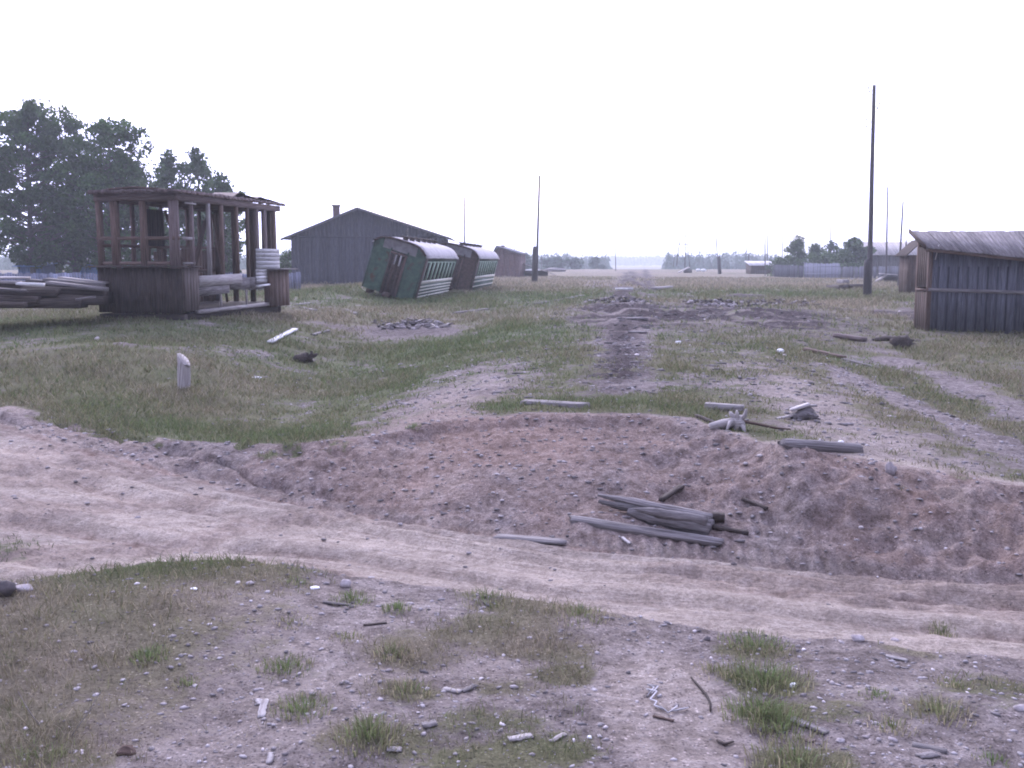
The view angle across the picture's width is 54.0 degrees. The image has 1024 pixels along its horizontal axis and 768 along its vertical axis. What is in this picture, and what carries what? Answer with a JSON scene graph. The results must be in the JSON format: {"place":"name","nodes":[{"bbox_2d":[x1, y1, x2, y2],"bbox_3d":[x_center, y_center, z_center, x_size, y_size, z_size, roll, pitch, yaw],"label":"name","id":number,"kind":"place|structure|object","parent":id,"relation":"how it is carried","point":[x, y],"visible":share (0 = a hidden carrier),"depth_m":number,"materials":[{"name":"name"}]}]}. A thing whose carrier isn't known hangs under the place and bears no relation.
{"place":"outdoors","nodes":[
{"label":"outdoors","id":0,"kind":"place"},
{"bbox_2d":[0,265,1023,767],"bbox_3d":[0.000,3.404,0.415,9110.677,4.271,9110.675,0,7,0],"label":"ground","id":1,"kind":"structure","parent":0,"point":[638,737],"depth_m":4.70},
{"bbox_2d":[0,580,16,596],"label":"dark rock","id":2,"kind":"object","parent":1,"relation":"on","point":[8,588],"visible":0.98,"depth_m":5.32,"materials":[{"name":"stone"}]},
{"bbox_2d":[0,301,27,306],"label":"timber beam","id":3,"kind":"structure","parent":1,"relation":"on","point":[12,304],"depth_m":25.28,"materials":[{"name":"grey wood"}]},
{"bbox_2d":[0,110,42,252],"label":"broadleaf tree","id":4,"kind":"object","parent":1,"relation":"on","point":[15,192],"visible":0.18,"depth_m":71.81,"materials":[{"name":"green plant"}]},
{"bbox_2d":[12,262,57,279],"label":"blue shed","id":5,"kind":"structure","parent":1,"relation":"on","point":[46,269],"depth_m":71.82,"materials":[{"name":"paint"}]},
{"bbox_2d":[0,298,87,308],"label":"timber beam","id":6,"kind":"structure","parent":1,"relation":"on","point":[69,303],"depth_m":26.09,"materials":[{"name":"grey wood"}]},
{"bbox_2d":[0,295,40,303],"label":"timber beam","id":7,"kind":"structure","parent":6,"relation":"on","point":[31,299],"depth_m":25.65,"materials":[{"name":"grey wood"}]},
{"bbox_2d":[0,289,60,295],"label":"timber beam","id":8,"kind":"structure","parent":7,"relation":"on","point":[43,292],"depth_m":26.00,"materials":[{"name":"grey wood"}]},
{"bbox_2d":[41,294,108,304],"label":"timber beam","id":9,"kind":"structure","parent":6,"relation":"on","point":[100,300],"depth_m":26.49,"materials":[{"name":"grey wood"}]},
{"bbox_2d":[11,227,79,277],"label":"tree","id":10,"kind":"object","parent":1,"relation":"on","point":[61,268],"visible":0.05,"depth_m":78.46,"materials":[{"name":"green plant"}]},
{"bbox_2d":[0,98,94,274],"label":"broadleaf tree","id":11,"kind":"object","parent":1,"relation":"on","point":[42,248],"visible":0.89,"depth_m":69.98,"materials":[{"name":"green plant"}]},
{"bbox_2d":[0,725,98,767],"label":"grass tuft","id":12,"kind":"object","parent":1,"relation":"on","point":[52,754],"visible":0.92,"depth_m":3.81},
{"bbox_2d":[15,109,113,271],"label":"broadleaf tree","id":13,"kind":"object","parent":1,"relation":"on","point":[77,257],"visible":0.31,"depth_m":72.90,"materials":[{"name":"green plant"}]},
{"bbox_2d":[86,291,112,304],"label":"timber beam","id":14,"kind":"structure","parent":1,"relation":"on","point":[110,298],"depth_m":27.99,"materials":[{"name":"grey wood"}]},
{"bbox_2d":[21,286,108,295],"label":"timber beam","id":15,"kind":"structure","parent":14,"relation":"on","point":[71,291],"depth_m":26.75,"materials":[{"name":"grey wood"}]},
{"bbox_2d":[42,278,105,286],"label":"timber beam","id":16,"kind":"structure","parent":15,"relation":"on","point":[75,282],"depth_m":27.25,"materials":[{"name":"grey wood"}]},
{"bbox_2d":[45,281,108,290],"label":"timber beam","id":17,"kind":"structure","parent":15,"relation":"on","point":[74,285],"depth_m":26.56,"materials":[{"name":"grey wood"}]},
{"bbox_2d":[44,116,160,269],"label":"broadleaf tree","id":18,"kind":"object","parent":1,"relation":"on","point":[109,138],"visible":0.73,"depth_m":68.92,"materials":[{"name":"green plant"}]},
{"bbox_2d":[80,255,153,278],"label":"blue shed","id":19,"kind":"structure","parent":1,"relation":"on","point":[87,270],"depth_m":75.50,"materials":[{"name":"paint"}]},
{"bbox_2d":[115,745,135,755],"bbox_3d":[-1.470,1.401,3.831,0.078,0.047,0.054,0,7,0],"label":"soil lump","id":20,"kind":"object","parent":1,"relation":"on","point":[127,749],"visible":0.94,"depth_m":3.82,"materials":[{"name":"brown soil"}]},
{"bbox_2d":[88,150,168,265],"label":"broadleaf tree","id":21,"kind":"object","parent":1,"relation":"on","point":[138,250],"visible":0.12,"depth_m":71.29,"materials":[{"name":"green plant"}]},
{"bbox_2d":[126,642,171,667],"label":"grass tuft","id":22,"kind":"object","parent":1,"relation":"on","point":[157,648],"visible":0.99,"depth_m":4.63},
{"bbox_2d":[0,272,300,290],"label":"picket fence","id":23,"kind":"object","parent":1,"relation":"on","point":[292,276],"visible":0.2,"depth_m":62.18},
{"bbox_2d":[148,148,203,265],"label":"broadleaf tree","id":24,"kind":"object","parent":1,"relation":"on","point":[168,169],"visible":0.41,"depth_m":78.42,"materials":[{"name":"green plant"}]},
{"bbox_2d":[177,353,190,388],"bbox_3d":[-5.900,-0.194,18.039,0.262,0.727,0.192,0,7,0],"label":"leaning post","id":25,"kind":"object","parent":1,"relation":"on","point":[183,372],"visible":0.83,"depth_m":17.97,"materials":[{"name":"grey wood"}]},
{"bbox_2d":[169,674,201,690],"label":"grass tuft","id":26,"kind":"object","parent":1,"relation":"on","point":[184,681],"visible":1,"depth_m":4.39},
{"bbox_2d":[87,186,297,320],"bbox_3d":[-9.593,-3.942,31.118,3.180,4.050,7.205,1,7,11],"label":"ruined wooden hut","id":27,"kind":"object","parent":1,"relation":"on","point":[197,280],"visible":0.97,"depth_m":29.30,"materials":[{"name":"brown wood"}]},
{"bbox_2d":[174,146,221,249],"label":"broadleaf tree","id":28,"kind":"object","parent":1,"relation":"on","point":[197,166],"visible":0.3,"depth_m":79.94,"materials":[{"name":"green plant"}]},
{"bbox_2d":[193,171,246,273],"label":"broadleaf tree","id":29,"kind":"object","parent":1,"relation":"on","point":[218,185],"visible":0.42,"depth_m":77.60,"materials":[{"name":"green plant"}]},
{"bbox_2d":[257,698,268,717],"bbox_3d":[-1.032,1.343,4.165,0.036,0.005,0.174,-1,7,-8],"label":"wood chip","id":30,"kind":"object","parent":1,"relation":"on","point":[262,711],"visible":1,"depth_m":4.16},
{"bbox_2d":[255,651,314,681],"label":"grass tuft","id":31,"kind":"object","parent":1,"relation":"on","point":[273,664],"visible":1,"depth_m":4.55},
{"bbox_2d":[280,248,291,272],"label":"tree","id":32,"kind":"object","parent":1,"relation":"on","point":[285,258],"visible":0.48,"depth_m":90.79,"materials":[{"name":"green plant"}]},
{"bbox_2d":[272,609,312,630],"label":"grass tuft","id":33,"kind":"object","parent":1,"relation":"on","point":[282,619],"visible":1,"depth_m":5.05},
{"bbox_2d":[267,688,333,725],"bbox_3d":[-0.865,1.326,4.158,0.292,0.081,0.293,6,9,43],"label":"grass tuft","id":34,"kind":"object","parent":1,"relation":"on","point":[303,710],"visible":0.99,"depth_m":4.16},
{"bbox_2d":[290,351,317,362],"bbox_3d":[-5.026,-0.607,24.021,0.714,0.383,0.441,-3,7,-20],"label":"burnt stump","id":35,"kind":"object","parent":1,"relation":"on","point":[304,357],"visible":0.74,"depth_m":23.93,"materials":[{"name":"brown wood"}]},
{"bbox_2d":[328,628,363,643],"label":"grass tuft","id":36,"kind":"object","parent":1,"relation":"on","point":[349,637],"visible":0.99,"depth_m":4.88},
{"bbox_2d":[327,588,374,607],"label":"grass tuft","id":37,"kind":"object","parent":1,"relation":"on","point":[350,595],"visible":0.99,"depth_m":5.43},
{"bbox_2d":[328,707,406,757],"bbox_3d":[-0.555,1.346,3.910,0.323,0.115,0.315,-4,8,-32],"label":"grass tuft","id":38,"kind":"object","parent":1,"relation":"on","point":[368,721],"visible":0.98,"depth_m":3.91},
{"bbox_2d":[280,197,455,283],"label":"gable house","id":39,"kind":"structure","parent":1,"relation":"on","point":[337,247],"depth_m":79.34,"materials":[{"name":"wood"}]},
{"bbox_2d":[369,638,414,663],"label":"grass tuft","id":40,"kind":"object","parent":1,"relation":"on","point":[392,651],"visible":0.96,"depth_m":4.70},
{"bbox_2d":[379,599,412,615],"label":"grass tuft","id":41,"kind":"object","parent":1,"relation":"on","point":[396,605],"visible":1,"depth_m":5.27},
{"bbox_2d":[0,250,808,269],"bbox_3d":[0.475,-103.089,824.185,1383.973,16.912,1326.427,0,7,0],"label":"forest","id":42,"kind":"object","parent":1,"relation":"on","point":[732,261],"visible":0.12,"depth_m":370.79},
{"bbox_2d":[382,674,436,704],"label":"grass tuft","id":43,"kind":"object","parent":1,"relation":"on","point":[417,686],"visible":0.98,"depth_m":4.34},
{"bbox_2d":[362,235,458,298],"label":"passenger carriage","id":44,"kind":"object","parent":1,"relation":"on","point":[398,267],"visible":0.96,"depth_m":45.84,"materials":[{"name":"green paint"}]},
{"bbox_2d":[380,251,407,296],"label":"doorway","id":45,"kind":"structure","parent":44,"relation":"in","point":[397,275],"depth_m":45.80,"materials":[{"name":"metal"}]},
{"bbox_2d":[372,318,452,329],"bbox_3d":[-3.277,-2.002,33.652,2.573,0.316,2.981,-2,7,-17],"label":"rubble pile","id":46,"kind":"object","parent":1,"relation":"on","point":[419,323],"visible":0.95,"depth_m":33.24,"materials":[{"name":"stone"}]},
{"bbox_2d":[440,242,498,290],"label":"passenger carriage","id":47,"kind":"object","parent":1,"relation":"on","point":[475,266],"visible":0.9,"depth_m":59.28,"materials":[{"name":"metal"}]},
{"bbox_2d":[450,255,463,288],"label":"doorway","id":48,"kind":"structure","parent":47,"relation":"in","point":[459,262],"depth_m":59.19,"materials":[{"name":"metal"}]},
{"bbox_2d":[454,586,516,610],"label":"grass tuft","id":49,"kind":"object","parent":1,"relation":"on","point":[487,594],"visible":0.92,"depth_m":5.44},
{"bbox_2d":[494,245,526,277],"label":"brick house","id":50,"kind":"structure","parent":1,"relation":"on","point":[510,262],"depth_m":117.01,"materials":[{"name":"brick"}]},
{"bbox_2d":[507,733,533,741],"bbox_3d":[0.034,1.377,3.916,0.097,0.006,0.046,-2,7,-19],"label":"wood chip","id":51,"kind":"object","parent":1,"relation":"on","point":[515,738],"visible":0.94,"depth_m":3.91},
{"bbox_2d":[532,175,539,282],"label":"utility pole","id":52,"kind":"object","parent":1,"relation":"on","point":[535,250],"visible":0.84,"depth_m":87.00,"materials":[{"name":"brown wood"}]},
{"bbox_2d":[539,258,562,268],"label":"distant tree","id":53,"kind":"object","parent":1,"relation":"on","point":[550,262],"visible":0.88,"depth_m":232.45,"materials":[{"name":"green plant"}]},
{"bbox_2d":[565,257,583,268],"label":"distant tree","id":54,"kind":"object","parent":1,"relation":"on","point":[575,263],"visible":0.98,"depth_m":237.60,"materials":[{"name":"green plant"}]},
{"bbox_2d":[547,598,613,628],"bbox_3d":[0.357,1.179,5.183,0.346,0.101,0.375,0,7,0],"label":"grass tuft","id":55,"kind":"object","parent":1,"relation":"on","point":[581,610],"visible":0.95,"depth_m":5.18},
{"bbox_2d":[152,294,1023,443],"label":"track litter","id":56,"kind":"object","parent":1,"relation":"on","point":[714,380],"visible":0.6,"depth_m":21.30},
{"bbox_2d":[588,257,606,268],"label":"distant tree","id":57,"kind":"object","parent":1,"relation":"on","point":[595,261],"visible":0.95,"depth_m":257.53,"materials":[{"name":"green plant"}]},
{"bbox_2d":[646,684,688,713],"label":"twigs","id":58,"kind":"object","parent":1,"relation":"on","point":[656,701],"visible":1,"depth_m":4.25,"materials":[{"name":"wood"}]},
{"bbox_2d":[692,658,734,681],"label":"grass tuft","id":59,"kind":"object","parent":1,"relation":"on","point":[709,667],"visible":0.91,"depth_m":4.57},
{"bbox_2d":[715,626,795,653],"bbox_3d":[1.234,1.308,5.098,0.394,0.090,0.390,0,7,0],"label":"grass tuft","id":60,"kind":"object","parent":1,"relation":"on","point":[755,638],"visible":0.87,"depth_m":5.09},
{"bbox_2d":[745,261,772,273],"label":"shed","id":61,"kind":"structure","parent":1,"relation":"on","point":[755,267],"depth_m":149.09,"materials":[{"name":"white wood"}]},
{"bbox_2d":[717,687,808,734],"bbox_3d":[1.032,1.325,4.133,0.377,0.122,0.382,-5,8,-33],"label":"grass tuft","id":62,"kind":"object","parent":1,"relation":"on","point":[739,709],"visible":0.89,"depth_m":4.12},
{"bbox_2d":[712,652,816,699],"bbox_3d":[1.153,1.305,4.522,0.497,0.120,0.486,0,7,0],"label":"grass tuft","id":63,"kind":"object","parent":1,"relation":"on","point":[764,681],"visible":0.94,"depth_m":4.50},
{"bbox_2d":[765,256,790,275],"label":"bushy tree","id":64,"kind":"object","parent":1,"relation":"on","point":[779,260],"visible":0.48,"depth_m":128.85,"materials":[{"name":"green plant"}]},
{"bbox_2d":[740,298,821,306],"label":"debris heap","id":65,"kind":"object","parent":1,"relation":"on","point":[775,303],"visible":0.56,"depth_m":44.38,"materials":[{"name":"stone"}]},
{"bbox_2d":[746,702,822,743],"bbox_3d":[1.077,1.347,3.997,0.334,0.099,0.323,0,7,0],"label":"grass tuft","id":66,"kind":"object","parent":1,"relation":"on","point":[780,720],"visible":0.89,"depth_m":3.99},
{"bbox_2d":[773,265,803,277],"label":"board fence","id":67,"kind":"object","parent":1,"relation":"on","point":[794,271],"visible":0.84,"depth_m":124.01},
{"bbox_2d":[742,731,850,767],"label":"grass tuft","id":68,"kind":"object","parent":1,"relation":"on","point":[797,760],"visible":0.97,"depth_m":3.73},
{"bbox_2d":[783,235,816,276],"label":"bushy tree","id":69,"kind":"object","parent":1,"relation":"on","point":[797,246],"visible":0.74,"depth_m":126.31,"materials":[{"name":"green plant"}]},
{"bbox_2d":[807,243,826,262],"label":"bushy tree","id":70,"kind":"object","parent":1,"relation":"on","point":[815,247],"visible":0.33,"depth_m":128.40,"materials":[{"name":"green plant"}]},
{"bbox_2d":[804,263,839,278],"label":"board fence","id":71,"kind":"object","parent":1,"relation":"on","point":[821,270],"visible":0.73,"depth_m":116.00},
{"bbox_2d":[808,250,835,263],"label":"bushy tree","id":72,"kind":"object","parent":1,"relation":"on","point":[824,257],"visible":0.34,"depth_m":122.33,"materials":[{"name":"green plant"}]},
{"bbox_2d":[803,347,846,358],"bbox_3d":[7.019,-0.687,22.604,0.175,0.195,1.147,-5,8,-33],"label":"plank","id":73,"kind":"object","parent":1,"relation":"on","point":[826,353],"visible":0.56,"depth_m":22.52,"materials":[{"name":"brown wood"}]},
{"bbox_2d":[829,248,860,276],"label":"bushy tree","id":74,"kind":"object","parent":1,"relation":"on","point":[844,254],"visible":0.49,"depth_m":116.67,"materials":[{"name":"green plant"}]},
{"bbox_2d":[833,333,866,340],"bbox_3d":[9.068,-1.255,26.971,0.238,0.158,0.961,-4,8,-33],"label":"plank","id":75,"kind":"object","parent":1,"relation":"on","point":[846,336],"visible":0.97,"depth_m":26.88,"materials":[{"name":"grey wood"}]},
{"bbox_2d":[834,237,876,277],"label":"bushy tree","id":76,"kind":"object","parent":1,"relation":"on","point":[854,246],"visible":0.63,"depth_m":118.05,"materials":[{"name":"green plant"}]},
{"bbox_2d":[839,266,897,278],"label":"board fence","id":77,"kind":"object","parent":1,"relation":"on","point":[847,271],"visible":0.46,"depth_m":107.43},
{"bbox_2d":[863,85,879,296],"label":"utility pole","id":78,"kind":"object","parent":1,"relation":"on","point":[867,283],"visible":0.95,"depth_m":51.21,"materials":[{"name":"brown wood"}]},
{"bbox_2d":[858,686,893,701],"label":"grass tuft","id":79,"kind":"object","parent":1,"relation":"on","point":[875,693],"visible":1,"depth_m":4.32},
{"bbox_2d":[885,187,887,273],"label":"utility pole","id":80,"kind":"object","parent":1,"relation":"on","point":[886,235],"visible":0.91,"depth_m":90.98,"materials":[{"name":"grey wood"}]},
{"bbox_2d":[875,273,897,281],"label":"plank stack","id":81,"kind":"object","parent":1,"relation":"on","point":[885,277],"visible":0.62,"depth_m":90.86,"materials":[{"name":"grey wood"}]},
{"bbox_2d":[863,242,916,275],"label":"long barrack","id":82,"kind":"structure","parent":1,"relation":"on","point":[878,258],"depth_m":132.01,"materials":[{"name":"grey wood"}]},
{"bbox_2d":[866,710,920,736],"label":"grass tuft","id":83,"kind":"object","parent":1,"relation":"on","point":[890,725],"visible":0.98,"depth_m":4.00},
{"bbox_2d":[897,202,906,285],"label":"utility pole","id":84,"kind":"object","parent":1,"relation":"on","point":[900,247],"visible":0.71,"depth_m":74.19,"materials":[{"name":"grey wood"}]},
{"bbox_2d":[889,334,915,347],"bbox_3d":[9.912,-1.005,25.512,0.608,0.522,0.499,5,9,37],"label":"rotten stump","id":85,"kind":"object","parent":1,"relation":"on","point":[903,340],"visible":0.62,"depth_m":25.36,"materials":[{"name":"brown wood"}]},
{"bbox_2d":[895,240,916,293],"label":"old outhouse","id":86,"kind":"structure","parent":1,"relation":"on","point":[907,275],"depth_m":57.79,"materials":[{"name":"grey wood"}]},
{"bbox_2d":[915,751,940,759],"bbox_3d":[1.557,1.391,3.765,0.097,0.019,0.045,-4,8,-29],"label":"wood chip","id":87,"kind":"object","parent":1,"relation":"on","point":[928,754],"visible":1,"depth_m":3.76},
{"bbox_2d":[912,741,946,753],"bbox_3d":[1.599,1.392,3.849,0.126,0.010,0.043,3,8,23],"label":"wood chip","id":88,"kind":"object","parent":1,"relation":"on","point":[931,747],"visible":1,"depth_m":3.85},
{"bbox_2d":[901,689,981,727],"bbox_3d":[1.768,1.328,4.141,0.329,0.093,0.311,0,7,0],"label":"grass tuft","id":89,"kind":"object","parent":1,"relation":"on","point":[938,707],"visible":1,"depth_m":4.13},
{"bbox_2d":[933,676,975,690],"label":"grass tuft","id":90,"kind":"object","parent":1,"relation":"on","point":[955,685],"visible":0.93,"depth_m":4.44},
{"bbox_2d":[908,229,1023,333],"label":"plank shed","id":91,"kind":"structure","parent":1,"relation":"on","point":[969,280],"depth_m":29.74,"materials":[{"name":"grey wood"}]},
{"bbox_2d":[971,745,1012,767],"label":"grass tuft","id":92,"kind":"object","parent":1,"relation":"on","point":[997,758],"visible":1,"depth_m":3.78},
{"bbox_2d":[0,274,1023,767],"bbox_3d":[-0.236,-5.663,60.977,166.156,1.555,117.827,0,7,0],"label":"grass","id":93,"kind":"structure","parent":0,"point":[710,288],"depth_m":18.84,"materials":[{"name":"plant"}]},
{"bbox_2d":[0,424,1023,659],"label":"dirt road","id":94,"kind":"structure","parent":0,"point":[756,594],"depth_m":8.50,"materials":[{"name":"soil"}]},
{"bbox_2d":[493,533,566,544],"bbox_3d":[0.171,1.411,9.135,0.680,0.034,0.165,3,7,20],"label":"plank","id":95,"kind":"object","parent":94,"relation":"on","point":[547,540],"visible":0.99,"depth_m":9.11,"materials":[{"name":"grey wood"}]},
{"bbox_2d":[923,619,957,637],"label":"grass tuft","id":96,"kind":"object","parent":94,"relation":"on","point":[943,631],"visible":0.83,"depth_m":6.97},
{"bbox_2d":[0,560,1023,767],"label":"gravel","id":97,"kind":"structure","parent":0,"point":[831,682],"depth_m":4.37,"materials":[{"name":"gravel"}]},
{"bbox_2d":[0,0,1023,258],"label":"sky","id":98,"kind":"structure","parent":0,"point":[637,121],"materials":[{"name":"white"}]},
{"bbox_2d":[63,269,1023,583],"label":"railway embankment","id":99,"kind":"structure","parent":0,"point":[839,521],"depth_m":10.70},
{"bbox_2d":[0,337,1023,612],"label":"soil clods","id":100,"kind":"object","parent":99,"relation":"on","point":[496,377],"visible":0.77,"depth_m":11.85,"materials":[{"name":"soil"}]},
{"bbox_2d":[520,399,589,408],"bbox_3d":[0.557,0.294,13.174,0.988,0.164,0.180,5,8,34],"label":"sleeper","id":101,"kind":"object","parent":99,"relation":"on","point":[569,404],"visible":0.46,"depth_m":13.08,"materials":[{"name":"grey wood"}]},
{"bbox_2d":[584,296,655,303],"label":"debris heap","id":102,"kind":"object","parent":99,"relation":"on","point":[621,299],"visible":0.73,"depth_m":45.57,"materials":[{"name":"stone"}]},
{"bbox_2d":[568,515,724,546],"bbox_3d":[1.197,1.338,9.132,1.466,0.163,0.139,3,7,20],"label":"log","id":103,"kind":"object","parent":99,"relation":"on","point":[689,538],"visible":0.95,"depth_m":9.07,"materials":[{"name":"grey wood"}]},
{"bbox_2d":[598,494,714,534],"bbox_3d":[1.309,1.212,9.348,1.143,0.251,0.228,4,8,28],"label":"split log","id":104,"kind":"object","parent":99,"relation":"on","point":[678,518],"visible":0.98,"depth_m":9.22,"materials":[{"name":"grey wood"}]},
{"bbox_2d":[658,484,684,501],"bbox_3d":[1.575,1.075,9.915,0.071,0.105,0.389,6,9,40],"label":"plank","id":105,"kind":"object","parent":99,"relation":"on","point":[671,492],"visible":1,"depth_m":9.89,"materials":[{"name":"brown wood"}]},
{"bbox_2d":[678,298,760,306],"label":"debris heap","id":106,"kind":"object","parent":99,"relation":"on","point":[718,300],"visible":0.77,"depth_m":44.52,"materials":[{"name":"stone"}]},
{"bbox_2d":[704,402,743,411],"bbox_3d":[2.676,0.304,12.683,0.488,0.112,0.167,2,7,17],"label":"sleeper","id":107,"kind":"object","parent":99,"relation":"on","point":[739,407],"visible":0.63,"depth_m":12.62,"materials":[{"name":"grey wood"}]},
{"bbox_2d":[712,524,748,535],"bbox_3d":[1.972,1.317,9.076,0.325,0.069,0.079,1,7,11],"label":"plank","id":108,"kind":"object","parent":99,"relation":"on","point":[731,530],"visible":1,"depth_m":9.05,"materials":[{"name":"brown wood"}]},
{"bbox_2d":[708,409,790,431],"bbox_3d":[2.711,0.417,11.408,0.932,0.281,0.260,0,7,0],"label":"driftwood stump","id":109,"kind":"object","parent":99,"relation":"on","point":[735,420],"visible":0.94,"depth_m":11.41,"materials":[{"name":"grey wood"}]},
{"bbox_2d":[777,402,818,419],"bbox_3d":[3.505,0.362,12.449,0.602,0.259,0.256,0,7,0],"label":"weathered chunk","id":110,"kind":"object","parent":99,"relation":"on","point":[805,411],"visible":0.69,"depth_m":12.39,"materials":[{"name":"grey wood"}]},
{"bbox_2d":[777,438,863,452],"bbox_3d":[3.143,0.639,10.203,0.992,0.231,0.170,-3,7,-21],"label":"log","id":111,"kind":"object","parent":99,"relation":"on","point":[823,446],"visible":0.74,"depth_m":10.13,"materials":[{"name":"grey wood"}]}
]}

